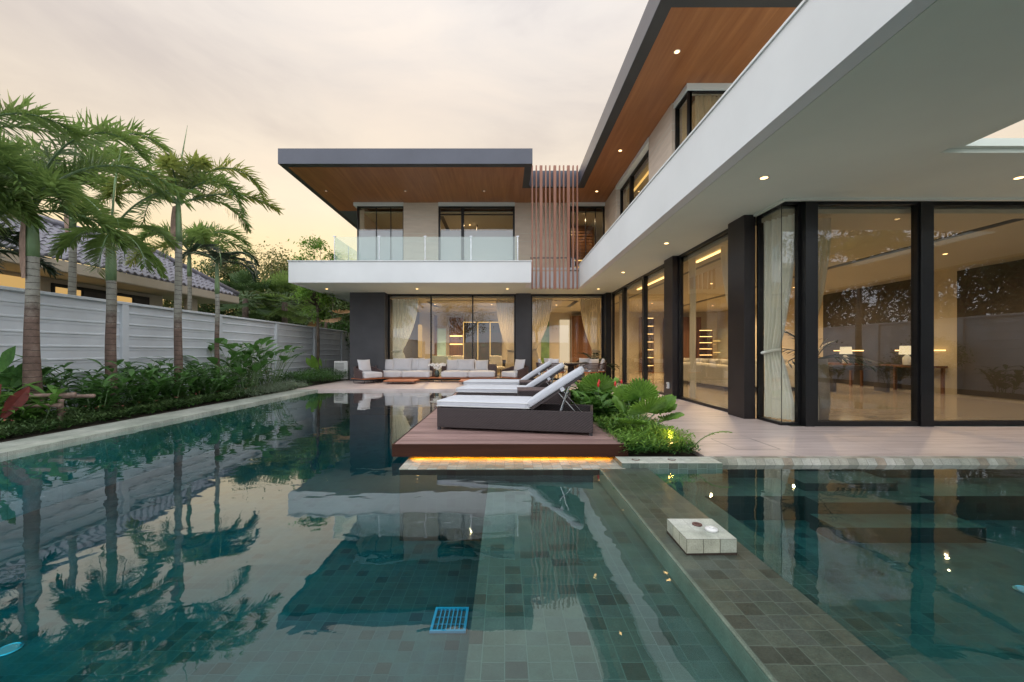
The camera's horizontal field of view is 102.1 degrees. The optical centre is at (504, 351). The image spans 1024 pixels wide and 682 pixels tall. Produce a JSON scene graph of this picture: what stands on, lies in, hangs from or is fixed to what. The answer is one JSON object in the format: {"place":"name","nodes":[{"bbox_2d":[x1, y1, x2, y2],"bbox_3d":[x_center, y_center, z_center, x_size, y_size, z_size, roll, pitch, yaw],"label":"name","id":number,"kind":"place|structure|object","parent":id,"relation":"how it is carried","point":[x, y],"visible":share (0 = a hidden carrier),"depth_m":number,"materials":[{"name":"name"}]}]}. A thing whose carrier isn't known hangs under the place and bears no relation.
{"place":"outdoors","nodes":[
{"label":"outdoors","id":0,"kind":"place"},
{"bbox_2d":[0,214,239,310],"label":"neighbour house","id":1,"kind":"structure","parent":0,"point":[137,285],"depth_m":12.52,"materials":[{"name":"tile"}]},
{"bbox_2d":[51,283,105,298],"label":"window","id":2,"kind":"structure","parent":1,"relation":"in","point":[55,287],"depth_m":12.11,"materials":[{"name":"glass"}]},
{"bbox_2d":[117,293,149,304],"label":"window","id":3,"kind":"structure","parent":1,"relation":"in","point":[122,297],"depth_m":13.78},
{"bbox_2d":[0,378,349,442],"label":"garden soil","id":4,"kind":"structure","parent":0,"point":[78,426],"depth_m":7.42,"materials":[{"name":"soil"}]},
{"bbox_2d":[0,346,21,391],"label":"leaf plant","id":5,"kind":"object","parent":4,"relation":"on","point":[7,356],"visible":0.7,"depth_m":6.38,"materials":[{"name":"plant"}]},
{"bbox_2d":[0,384,29,419],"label":"red leaf plant","id":6,"kind":"object","parent":4,"relation":"on","point":[16,400],"visible":0.98,"depth_m":5.82,"materials":[{"name":"plant"}]},
{"bbox_2d":[0,381,74,429],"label":"ginger plant","id":7,"kind":"object","parent":4,"relation":"on","point":[27,413],"visible":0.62,"depth_m":6.14,"materials":[{"name":"green plant"}]},
{"bbox_2d":[0,358,81,409],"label":"ginger plant","id":8,"kind":"object","parent":4,"relation":"on","point":[56,382],"visible":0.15,"depth_m":6.88,"materials":[{"name":"green plant"}]},
{"bbox_2d":[0,392,95,427],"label":"bamboo brace","id":9,"kind":"object","parent":4,"relation":"on","point":[70,395],"visible":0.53,"depth_m":6.23,"materials":[{"name":"wood"}]},
{"bbox_2d":[0,89,98,234],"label":"palm tree","id":10,"kind":"object","parent":4,"relation":"on","point":[24,116],"visible":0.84,"depth_m":6.01,"materials":[{"name":"green plant"}]},
{"bbox_2d":[15,354,125,414],"bbox_3d":[-7.486,0.596,7.262,1.335,1.136,1.244,0,0,0],"label":"ginger plant","id":11,"kind":"object","parent":4,"relation":"on","point":[49,370],"visible":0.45,"depth_m":7.29,"materials":[{"name":"green plant"}]},
{"bbox_2d":[0,107,195,422],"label":"palm tree","id":12,"kind":"object","parent":4,"relation":"on","point":[66,190],"visible":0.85,"depth_m":6.42,"materials":[{"name":"green plant"}]},
{"bbox_2d":[62,369,145,419],"bbox_3d":[-6.954,0.738,7.211,1.008,0.851,1.024,0,0,19],"label":"ginger plant","id":13,"kind":"object","parent":4,"relation":"on","point":[102,397],"visible":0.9,"depth_m":7.12,"materials":[{"name":"green plant"}]},
{"bbox_2d":[75,361,150,406],"bbox_3d":[-7.734,0.678,8.280,1.242,0.972,1.027,0,0,-25],"label":"ginger plant","id":14,"kind":"object","parent":4,"relation":"on","point":[128,364],"visible":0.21,"depth_m":8.27,"materials":[{"name":"green plant"}]},
{"bbox_2d":[43,149,202,408],"bbox_3d":[-7.244,-1.288,7.974,2.273,5.104,2.070,0,0,-38],"label":"palm tree","id":15,"kind":"object","parent":4,"relation":"on","point":[66,240],"visible":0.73,"depth_m":7.72,"materials":[{"name":"green plant"}]},
{"bbox_2d":[0,386,265,436],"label":"ground cover","id":16,"kind":"object","parent":4,"relation":"on","point":[88,415],"visible":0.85,"depth_m":6.92,"materials":[{"name":"green plant"}]},
{"bbox_2d":[106,368,173,411],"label":"ginger plant","id":17,"kind":"object","parent":4,"relation":"on","point":[155,385],"visible":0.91,"depth_m":7.90,"materials":[{"name":"green plant"}]},
{"bbox_2d":[104,357,177,403],"bbox_3d":[-7.708,0.640,8.745,1.220,1.046,1.183,0,0,40],"label":"ginger plant","id":18,"kind":"object","parent":4,"relation":"on","point":[162,363],"visible":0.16,"depth_m":8.82,"materials":[{"name":"green plant"}]},
{"bbox_2d":[140,363,198,400],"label":"ginger plant","id":19,"kind":"object","parent":4,"relation":"on","point":[173,388],"visible":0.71,"depth_m":8.68,"materials":[{"name":"green plant"}]},
{"bbox_2d":[71,125,282,396],"bbox_3d":[-7.266,-1.939,9.515,4.249,6.403,2.938,0,0,0],"label":"palm tree","id":20,"kind":"object","parent":4,"relation":"on","point":[191,174],"visible":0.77,"depth_m":9.31,"materials":[{"name":"green plant"}]},
{"bbox_2d":[178,361,228,402],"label":"ginger plant","id":21,"kind":"object","parent":4,"relation":"on","point":[205,385],"visible":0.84,"depth_m":9.46,"materials":[{"name":"green plant"}]},
{"bbox_2d":[172,243,260,392],"bbox_3d":[-7.376,-0.702,10.698,2.133,3.928,1.872,0,0,0],"label":"palm tree","id":22,"kind":"object","parent":4,"relation":"on","point":[217,257],"visible":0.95,"depth_m":10.61,"materials":[{"name":"plant"}]},
{"bbox_2d":[203,361,246,395],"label":"ginger plant","id":23,"kind":"object","parent":4,"relation":"on","point":[233,380],"visible":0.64,"depth_m":10.34,"materials":[{"name":"green plant"}]},
{"bbox_2d":[183,338,267,391],"bbox_3d":[-7.572,0.405,11.165,1.995,1.518,1.992,0,0,-41],"label":"leaf plant","id":24,"kind":"object","parent":4,"relation":"on","point":[211,348],"visible":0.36,"depth_m":10.98,"materials":[{"name":"plant"}]},
{"bbox_2d":[203,359,272,394],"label":"leaf plant","id":25,"kind":"object","parent":4,"relation":"on","point":[255,367],"visible":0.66,"depth_m":11.11,"materials":[{"name":"plant"}]},
{"bbox_2d":[206,339,278,387],"bbox_3d":[-7.663,0.393,11.990,1.817,1.543,1.890,0,0,-19],"label":"leaf plant","id":26,"kind":"object","parent":4,"relation":"on","point":[255,343],"visible":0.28,"depth_m":11.85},
{"bbox_2d":[220,336,283,387],"bbox_3d":[-7.159,0.377,11.549,2.000,1.575,2.181,0,0,0],"label":"leaf plant","id":27,"kind":"object","parent":4,"relation":"on","point":[268,340],"visible":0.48,"depth_m":11.57,"materials":[{"name":"plant"}]},
{"bbox_2d":[218,378,307,398],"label":"pale grass","id":28,"kind":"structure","parent":4,"relation":"on","point":[288,385],"depth_m":11.93,"materials":[{"name":"plant"}]},
{"bbox_2d":[227,345,299,386],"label":"leaf plant","id":29,"kind":"object","parent":4,"relation":"on","point":[282,358],"visible":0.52,"depth_m":12.31,"materials":[{"name":"plant"}]},
{"bbox_2d":[240,338,304,383],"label":"leaf plant","id":30,"kind":"object","parent":4,"relation":"on","point":[285,347],"visible":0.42,"depth_m":13.29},
{"bbox_2d":[265,367,348,382],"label":"flower shrub","id":31,"kind":"object","parent":4,"relation":"on","point":[308,375],"visible":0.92,"depth_m":14.96,"materials":[{"name":"green plant"}]},
{"bbox_2d":[288,235,341,379],"bbox_3d":[-7.697,-1.761,16.851,2.209,6.145,2.167,0,0,-35],"label":"slender tree","id":32,"kind":"object","parent":4,"relation":"on","point":[318,316],"visible":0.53,"depth_m":16.80,"materials":[{"name":"green plant"}]},
{"bbox_2d":[334,361,349,379],"bbox_3d":[-6.575,0.760,16.746,0.550,0.780,0.308,0,0,0],"label":"outdoor unit","id":33,"kind":"object","parent":4,"relation":"on","point":[339,366],"visible":0.67,"depth_m":16.60,"materials":[{"name":"white plastic"}]},
{"bbox_2d":[0,439,480,681],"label":"pool floor","id":34,"kind":"structure","parent":0,"point":[302,564],"depth_m":3.54,"materials":[{"name":"tile"}]},
{"bbox_2d":[0,642,24,657],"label":"pool lamp","id":35,"kind":"object","parent":34,"relation":"on","point":[9,649],"visible":1,"depth_m":2.70,"materials":[{"name":"glass"}]},
{"bbox_2d":[429,607,468,632],"bbox_3d":[-0.395,1.938,2.995,0.250,0.017,0.270,0,0,0],"label":"drain grate","id":36,"kind":"object","parent":34,"relation":"on","point":[450,630],"visible":1,"depth_m":2.97,"materials":[{"name":"plastic"}]},
{"bbox_2d":[464,478,1023,681],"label":"pool shelf","id":37,"kind":"object","parent":34,"relation":"on","point":[574,583],"visible":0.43,"depth_m":2.49,"materials":[{"name":"tile"}]},
{"bbox_2d":[777,471,897,490],"bbox_3d":[3.350,1.340,4.200,0.900,0.140,0.400,0,0,0],"label":"pool step","id":38,"kind":"object","parent":37,"relation":"on","point":[833,480],"visible":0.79,"depth_m":4.08,"materials":[{"name":"tile"}]},
{"bbox_2d":[805,496,935,522],"bbox_3d":[3.330,1.579,3.845,1.060,0.463,0.290,0,0,0],"label":"pool step","id":39,"kind":"object","parent":37,"relation":"on","point":[866,505],"visible":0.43,"depth_m":3.70,"materials":[{"name":"tile"}]},
{"bbox_2d":[810,514,985,542],"bbox_3d":[3.340,1.627,3.545,1.240,0.365,0.290,0,0,0],"label":"pool step","id":40,"kind":"object","parent":37,"relation":"on","point":[892,528],"visible":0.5,"depth_m":3.40,"materials":[{"name":"tile"}]},
{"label":"pool step wall","id":41,"kind":"structure","parent":34,"relation":"on","visible":0},
{"bbox_2d":[399,457,625,469],"bbox_3d":[0.080,1.211,8.481,2.340,0.010,8.438,0,0,0],"label":"pool coping","id":42,"kind":"object","parent":41,"relation":"on","point":[503,463],"visible":0.36,"depth_m":4.47,"materials":[{"name":"tile"}]},
{"bbox_2d":[615,457,722,481],"bbox_3d":[1.740,1.252,4.425,1.040,0.195,0.270,0,0,0],"label":"pool coping","id":43,"kind":"object","parent":41,"relation":"on","point":[692,469],"visible":0.79,"depth_m":4.29,"materials":[{"name":"white tile"}]},
{"bbox_2d":[599,468,776,681],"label":"pool divider edge","id":44,"kind":"object","parent":41,"relation":"on","point":[746,663],"visible":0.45,"depth_m":2.10,"materials":[{"name":"tile"}]},
{"bbox_2d":[602,468,909,681],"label":"pool divider","id":45,"kind":"object","parent":41,"relation":"on","point":[785,630],"visible":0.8,"depth_m":1.94,"materials":[{"name":"tile"}]},
{"bbox_2d":[667,519,736,554],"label":"tiled block","id":46,"kind":"structure","parent":45,"relation":"on","point":[687,537],"depth_m":2.49,"materials":[{"name":"white tile"}]},
{"bbox_2d":[392,392,627,456],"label":"wooden deck","id":47,"kind":"structure","parent":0,"point":[424,437],"depth_m":4.67,"materials":[{"name":"brown wood"}]},
{"bbox_2d":[463,361,551,384],"bbox_3d":[0.142,0.617,9.315,2.049,0.836,0.720,0,0,7],"label":"sun lounger","id":48,"kind":"object","parent":47,"relation":"on","point":[539,370],"visible":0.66,"depth_m":9.00,"materials":[{"name":"fabric"}]},
{"bbox_2d":[456,363,570,403],"bbox_3d":[0.179,0.617,7.618,2.049,0.836,0.720,0,0,9],"label":"sun lounger","id":49,"kind":"object","parent":47,"relation":"on","point":[501,390],"visible":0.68,"depth_m":7.32,"materials":[{"name":"fabric"}]},
{"bbox_2d":[436,366,592,435],"bbox_3d":[0.158,0.617,5.643,2.049,0.836,0.720,0,0,12],"label":"sun lounger","id":50,"kind":"object","parent":47,"relation":"on","point":[529,413],"visible":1,"depth_m":5.31,"materials":[{"name":"wicker"}]},
{"bbox_2d":[517,387,558,403],"bbox_3d":[0.520,0.812,6.629,0.628,0.446,0.566,0,0,0],"label":"side table","id":51,"kind":"object","parent":47,"relation":"on","point":[529,391],"visible":0.25,"depth_m":6.35,"materials":[{"name":"wicker"}]},
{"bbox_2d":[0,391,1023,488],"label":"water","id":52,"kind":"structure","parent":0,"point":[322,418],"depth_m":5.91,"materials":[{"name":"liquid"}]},
{"bbox_2d":[0,0,1023,316],"label":"sky","id":53,"kind":"structure","parent":0,"point":[249,80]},
{"bbox_2d":[613,417,698,457],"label":"garden soil","id":54,"kind":"structure","parent":0,"point":[649,453],"depth_m":4.76,"materials":[{"name":"soil"}]},
{"bbox_2d":[575,372,618,396],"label":"fan palm","id":55,"kind":"object","parent":54,"relation":"on","point":[590,381],"visible":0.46,"depth_m":7.17,"materials":[{"name":"green plant"}]},
{"bbox_2d":[575,391,627,420],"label":"red flower shrub","id":56,"kind":"object","parent":54,"relation":"on","point":[600,407],"visible":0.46,"depth_m":6.29,"materials":[{"name":"green plant"}]},
{"bbox_2d":[573,400,701,454],"bbox_3d":[1.723,0.987,7.548,1.046,0.322,6.059,0,0,0],"label":"fern cover","id":57,"kind":"object","parent":54,"relation":"on","point":[661,429],"visible":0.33,"depth_m":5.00,"materials":[{"name":"green plant"}]},
{"bbox_2d":[612,377,683,428],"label":"fan palm","id":58,"kind":"object","parent":54,"relation":"on","point":[646,392],"visible":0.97,"depth_m":5.57,"materials":[{"name":"green plant"}]},
{"bbox_2d":[298,380,1023,458],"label":"terrace","id":59,"kind":"structure","parent":0,"point":[700,421],"depth_m":5.60,"materials":[{"name":"stone"}]},
{"bbox_2d":[0,389,317,521],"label":"pool coping","id":60,"kind":"object","parent":59,"relation":"on","point":[22,498],"depth_m":5.68,"materials":[{"name":"stone"}]},
{"bbox_2d":[351,359,383,383],"bbox_3d":[-5.063,0.713,15.261,0.854,0.862,0.935,0,0,38],"label":"rope armchair","id":61,"kind":"object","parent":59,"relation":"on","point":[364,370],"visible":1,"depth_m":15.17,"materials":[{"name":"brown fabric"}]},
{"bbox_2d":[373,358,434,381],"bbox_3d":[-3.961,0.693,16.166,2.360,0.903,0.948,0,0,0],"label":"outdoor sofa","id":62,"kind":"object","parent":59,"relation":"on","point":[414,368],"visible":0.84,"depth_m":16.26,"materials":[{"name":"white fabric"}]},
{"bbox_2d":[438,359,496,381],"bbox_3d":[-1.422,0.713,16.166,2.230,0.864,0.948,0,0,0],"label":"outdoor sofa","id":63,"kind":"object","parent":59,"relation":"on","point":[460,368],"visible":0.96,"depth_m":16.27,"materials":[{"name":"white fabric"}]},
{"bbox_2d":[500,359,528,378],"bbox_3d":[0.433,0.713,15.761,0.854,0.862,0.935,0,0,-42],"label":"rope armchair","id":64,"kind":"object","parent":59,"relation":"on","point":[519,370],"visible":0.88,"depth_m":15.58,"materials":[{"name":"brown fabric"}]},
{"bbox_2d":[278,0,1023,426],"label":"villa","id":65,"kind":"object","parent":59,"relation":"on","point":[866,126],"visible":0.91,"depth_m":9.01,"materials":[{"name":"paint"}]},
{"bbox_2d":[357,206,402,259],"bbox_3d":[-5.119,-4.395,17.100,1.923,3.210,0.100,0,0,0],"label":"window","id":66,"kind":"structure","parent":65,"relation":"in","point":[391,242],"depth_m":17.10,"materials":[{"name":"clear glass"}]},
{"bbox_2d":[391,299,417,370],"bbox_3d":[-4.098,-0.540,16.988,1.094,3.260,0.176,0,0,0],"label":"curtain","id":67,"kind":"object","parent":65,"relation":"hanging from","point":[404,314],"visible":0.78,"depth_m":17.00,"materials":[{"name":"fabric"}]},
{"bbox_2d":[437,328,445,355],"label":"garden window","id":68,"kind":"structure","parent":65,"relation":"in","point":[441,332],"depth_m":22.82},
{"bbox_2d":[388,294,515,379],"bbox_3d":[-2.133,-0.597,16.800,5.175,3.485,0.100,0,0,0],"label":"window","id":69,"kind":"structure","parent":65,"relation":"in","point":[389,295],"depth_m":16.75,"materials":[{"name":"black metal"}]},
{"bbox_2d":[438,206,514,259],"bbox_3d":[-1.153,-4.395,17.100,3.148,3.210,0.100,0,0,0],"label":"window","id":70,"kind":"structure","parent":65,"relation":"in","point":[452,245],"depth_m":17.10,"materials":[{"name":"clear glass"}]},
{"bbox_2d":[496,299,513,367],"bbox_3d":[0.037,-0.540,16.987,0.776,3.260,0.177,0,0,0],"label":"curtain","id":71,"kind":"object","parent":65,"relation":"hanging from","point":[505,311],"visible":0.81,"depth_m":17.00,"materials":[{"name":"fabric"}]},
{"bbox_2d":[532,299,551,377],"bbox_3d":[1.512,-0.540,16.984,0.875,3.260,0.178,0,0,0],"label":"curtain","id":72,"kind":"object","parent":65,"relation":"hanging from","point":[541,310],"visible":0.79,"depth_m":16.99,"materials":[{"name":"fabric"}]},
{"bbox_2d":[541,322,548,363],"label":"garden window","id":73,"kind":"structure","parent":65,"relation":"in","point":[545,339],"depth_m":22.80,"materials":[{"name":"green glass"}]},
{"bbox_2d":[560,320,569,367],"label":"garden window","id":74,"kind":"structure","parent":65,"relation":"in","point":[564,324],"depth_m":22.80,"materials":[{"name":"glass"}]},
{"bbox_2d":[531,294,602,379],"bbox_3d":[2.525,-0.597,16.800,2.950,3.485,0.100,0,0,0],"label":"window","id":75,"kind":"structure","parent":65,"relation":"in","point":[601,295],"depth_m":16.75,"materials":[{"name":"black metal"}]},
{"bbox_2d":[570,206,604,270],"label":"window","id":76,"kind":"structure","parent":65,"relation":"in","point":[579,207],"depth_m":17.05,"materials":[{"name":"black metal"}]},
{"bbox_2d":[580,299,600,358],"bbox_3d":[3.532,-0.540,16.987,0.866,3.260,0.177,0,0,0],"label":"curtain","id":77,"kind":"object","parent":65,"relation":"hanging from","point":[590,311],"visible":0.69,"depth_m":17.00,"materials":[{"name":"fabric"}]},
{"bbox_2d":[619,292,628,381],"bbox_3d":[4.480,-0.540,15.550,0.076,3.260,1.101,0,0,-2],"label":"curtain","id":78,"kind":"object","parent":65,"relation":"hanging from","point":[620,337],"visible":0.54,"depth_m":15.73,"materials":[{"name":"fabric"}]},
{"bbox_2d":[620,150,648,214],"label":"window","id":79,"kind":"structure","parent":65,"relation":"in","point":[630,180],"depth_m":13.99,"materials":[{"name":"black metal"}]},
{"bbox_2d":[612,264,663,394],"bbox_3d":[4.271,-0.597,13.470,0.122,3.485,5.700,0,0,0],"label":"window","id":80,"kind":"structure","parent":65,"relation":"in","point":[644,278],"depth_m":14.23,"materials":[{"name":"black metal"}]},
{"bbox_2d":[648,318,653,372],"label":"shelf tower","id":81,"kind":"structure","parent":65,"relation":"on","point":[650,345],"depth_m":22.26,"materials":[{"name":"brown wood"}]},
{"bbox_2d":[675,91,691,149],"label":"window","id":82,"kind":"structure","parent":65,"relation":"in","point":[687,95],"depth_m":10.05,"materials":[{"name":"black metal"}]},
{"bbox_2d":[689,259,695,398],"bbox_3d":[4.460,-0.540,9.800,0.076,3.260,0.300,0,0,0],"label":"curtain","id":83,"kind":"object","parent":65,"relation":"hanging from","point":[692,338],"visible":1,"depth_m":9.74,"materials":[{"name":"fabric"}]},
{"bbox_2d":[678,229,727,411],"bbox_3d":[4.280,-0.597,8.830,0.100,3.485,2.500,0,0,0],"label":"window","id":84,"kind":"structure","parent":65,"relation":"in","point":[680,258],"depth_m":10.02,"materials":[{"name":"black metal"}]},
{"bbox_2d":[696,330,712,358],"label":"shelf tower","id":85,"kind":"structure","parent":65,"relation":"on","point":[704,344],"depth_m":22.28,"materials":[{"name":"brown wood"}]},
{"bbox_2d":[695,95,720,126],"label":"curtain","id":86,"kind":"object","parent":65,"relation":"hanging from","point":[704,105],"visible":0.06,"depth_m":9.61,"materials":[{"name":"fabric"}]},
{"bbox_2d":[721,243,727,306],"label":"curtain","id":87,"kind":"object","parent":65,"relation":"hanging from","point":[724,257],"visible":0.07,"depth_m":8.35,"materials":[{"name":"fabric"}]},
{"bbox_2d":[683,358,794,390],"bbox_3d":[7.600,0.671,13.650,2.520,0.925,3.520,0,0,0],"label":"counter","id":88,"kind":"object","parent":65,"relation":"on","point":[711,373],"visible":0.46,"depth_m":12.68,"materials":[{"name":"metal"}]},
{"bbox_2d":[760,214,794,419],"bbox_3d":[4.473,-0.560,6.782,0.191,3.300,0.537,0,0,-24],"label":"curtain","id":89,"kind":"object","parent":65,"relation":"hanging from","point":[771,352],"visible":0.94,"depth_m":6.79,"materials":[{"name":"fabric"}]},
{"bbox_2d":[757,202,800,424],"bbox_3d":[4.460,-0.597,6.750,0.320,3.485,0.620,0,0,0],"label":"window","id":90,"kind":"structure","parent":65,"relation":"in","point":[760,226],"depth_m":6.50,"materials":[{"name":"clear glass"}]},
{"bbox_2d":[818,217,830,419],"bbox_3d":[5.002,-0.530,6.623,0.493,3.240,0.180,0,0,0],"label":"curtain","id":91,"kind":"object","parent":65,"relation":"hanging from","point":[824,233],"visible":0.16,"depth_m":6.63,"materials":[{"name":"fabric"}]},
{"bbox_2d":[782,329,879,419],"bbox_3d":[5.248,0.360,6.969,1.632,1.548,1.534,0,0,0],"label":"potted plant","id":92,"kind":"object","parent":65,"relation":"on","point":[824,396],"visible":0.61,"depth_m":6.80,"materials":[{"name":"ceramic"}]},
{"bbox_2d":[828,350,863,386],"bbox_3d":[11.455,0.539,14.050,0.450,1.190,1.300,0,0,0],"label":"console table","id":93,"kind":"object","parent":65,"relation":"on","point":[851,376],"visible":0.46,"depth_m":13.46,"materials":[{"name":"brown wood"}]},
{"bbox_2d":[828,365,892,391],"bbox_3d":[10.050,0.764,11.850,1.700,0.740,0.500,0,0,0],"label":"table","id":94,"kind":"object","parent":65,"relation":"on","point":[882,380],"visible":0.72,"depth_m":11.65,"materials":[{"name":"wood"}]},
{"bbox_2d":[815,201,918,425],"bbox_3d":[5.583,-0.597,6.410,1.675,3.485,0.100,0,0,0],"label":"window","id":95,"kind":"structure","parent":65,"relation":"in","point":[914,205],"depth_m":6.36,"materials":[{"name":"clear glass"}]},
{"bbox_2d":[879,350,947,394],"bbox_3d":[11.455,0.539,11.650,0.450,1.190,1.500,0,0,0],"label":"console table","id":96,"kind":"object","parent":65,"relation":"on","point":[942,379],"visible":0.52,"depth_m":11.12,"materials":[{"name":"brown wood"}]},
{"bbox_2d":[934,201,1023,425],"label":"window","id":97,"kind":"structure","parent":65,"relation":"in","point":[937,204],"depth_m":6.40,"materials":[{"name":"black metal"}]},
{"bbox_2d":[400,465,1023,540],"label":"pool step wall","id":98,"kind":"structure","parent":59,"relation":"attached to","point":[442,505],"depth_m":4.27,"materials":[{"name":"tile"}]},
{"bbox_2d":[710,456,1023,464],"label":"pool coping","id":99,"kind":"object","parent":59,"relation":"on","point":[871,460],"visible":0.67,"depth_m":4.46,"materials":[{"name":"tile"}]},
{"label":"ground","id":100,"kind":"structure","parent":0,"visible":0},
{"bbox_2d":[0,223,63,278],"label":"palm tree","id":101,"kind":"object","parent":100,"relation":"on","point":[51,270],"visible":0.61,"depth_m":7.48,"materials":[{"name":"plant"}]},
{"bbox_2d":[1,109,176,295],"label":"palm tree","id":102,"kind":"object","parent":100,"relation":"on","point":[72,269],"visible":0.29,"depth_m":8.75,"materials":[{"name":"green plant"}]},
{"bbox_2d":[0,286,349,415],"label":"boundary fence","id":103,"kind":"object","parent":100,"relation":"on","point":[72,328],"visible":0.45,"depth_m":9.33,"materials":[{"name":"paint"}]},
{"bbox_2d":[124,219,257,310],"bbox_3d":[-9.523,-1.506,12.611,3.785,5.536,3.120,0,0,0],"label":"palm tree","id":104,"kind":"object","parent":100,"relation":"on","point":[201,233],"visible":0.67,"depth_m":12.44,"materials":[{"name":"green plant"}]},
{"bbox_2d":[163,251,263,315],"bbox_3d":[-24.148,-3.567,34.165,9.781,9.762,10.415,0,0,0],"label":"background tree","id":105,"kind":"object","parent":100,"relation":"on","point":[207,308],"visible":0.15,"depth_m":32.33,"materials":[{"name":"green plant"}]},
{"bbox_2d":[214,269,277,319],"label":"fan palm","id":106,"kind":"object","parent":100,"relation":"on","point":[242,282],"visible":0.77,"depth_m":19.55,"materials":[{"name":"green plant"}]},
{"bbox_2d":[205,241,316,316],"bbox_3d":[-19.136,-4.069,35.192,10.406,10.765,10.024,0,0,0],"label":"background tree","id":107,"kind":"object","parent":100,"relation":"on","point":[278,268],"visible":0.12,"depth_m":33.96,"materials":[{"name":"green plant"}]},
{"bbox_2d":[248,270,313,323],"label":"fan palm","id":108,"kind":"object","parent":100,"relation":"on","point":[280,283],"visible":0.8,"depth_m":20.08,"materials":[{"name":"green plant"}]},
{"bbox_2d":[229,288,335,326],"bbox_3d":[-14.150,-1.730,26.929,6.524,6.093,6.714,0,0,-22],"label":"background tree","id":109,"kind":"object","parent":100,"relation":"on","point":[276,318],"visible":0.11,"depth_m":25.44,"materials":[{"name":"green plant"}]},
{"bbox_2d":[321,296,349,330],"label":"background tree","id":110,"kind":"object","parent":100,"relation":"on","point":[347,304],"visible":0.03,"depth_m":27.87,"materials":[{"name":"green plant"}]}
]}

